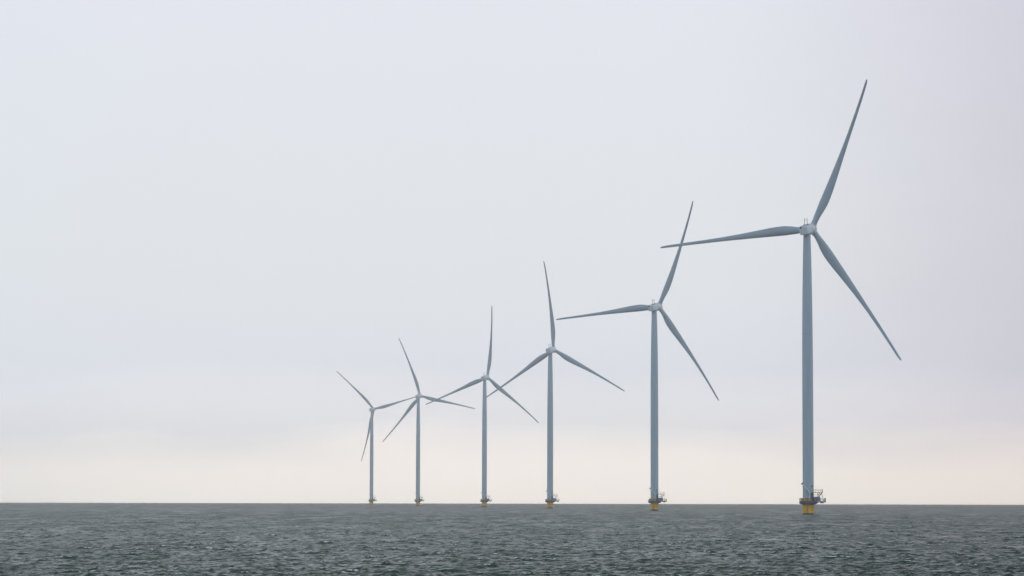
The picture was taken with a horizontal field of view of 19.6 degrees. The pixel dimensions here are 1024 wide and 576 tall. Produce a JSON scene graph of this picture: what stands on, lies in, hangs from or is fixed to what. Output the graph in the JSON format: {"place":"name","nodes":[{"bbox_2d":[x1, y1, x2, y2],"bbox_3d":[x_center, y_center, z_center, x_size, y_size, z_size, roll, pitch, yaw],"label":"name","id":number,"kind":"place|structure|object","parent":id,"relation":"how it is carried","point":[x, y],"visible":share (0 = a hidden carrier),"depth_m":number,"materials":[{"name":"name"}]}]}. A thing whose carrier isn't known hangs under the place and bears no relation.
{"place":"outdoors","nodes":[
{"label":"outdoors","id":0,"kind":"place"},
{"bbox_2d":[0,503,1023,575],"bbox_3d":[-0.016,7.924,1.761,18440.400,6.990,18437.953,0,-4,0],"label":"sea","id":1,"kind":"structure","parent":0,"point":[251,539],"depth_m":336.53,"materials":[{"name":"liquid"}]},
{"bbox_2d":[336,371,414,504],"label":"wind turbine","id":2,"kind":"object","parent":1,"relation":"in","point":[372,409],"visible":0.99,"depth_m":2946.72,"materials":[{"name":"metal"}]},
{"bbox_2d":[383,339,474,505],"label":"wind turbine","id":3,"kind":"object","parent":1,"relation":"in","point":[418,396],"visible":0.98,"depth_m":2576.22,"materials":[{"name":"metal"}]},
{"bbox_2d":[425,306,538,506],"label":"wind turbine","id":4,"kind":"object","parent":1,"relation":"in","point":[484,500],"visible":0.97,"depth_m":2185.84,"materials":[{"name":"metal"}]},
{"bbox_2d":[485,261,623,507],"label":"wind turbine","id":5,"kind":"object","parent":1,"relation":"in","point":[551,500],"visible":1,"depth_m":1782.72,"materials":[{"name":"metal"}]},
{"bbox_2d":[556,201,718,510],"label":"wind turbine","id":6,"kind":"object","parent":1,"relation":"in","point":[654,501],"visible":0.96,"depth_m":1384.24,"materials":[{"name":"metal"}]},
{"bbox_2d":[660,79,900,514],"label":"wind turbine","id":7,"kind":"object","parent":1,"relation":"in","point":[808,501],"visible":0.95,"depth_m":985.30,"materials":[{"name":"grey metal"}]},
{"bbox_2d":[0,0,1023,504],"label":"sky","id":8,"kind":"structure","parent":0,"point":[212,212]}
]}

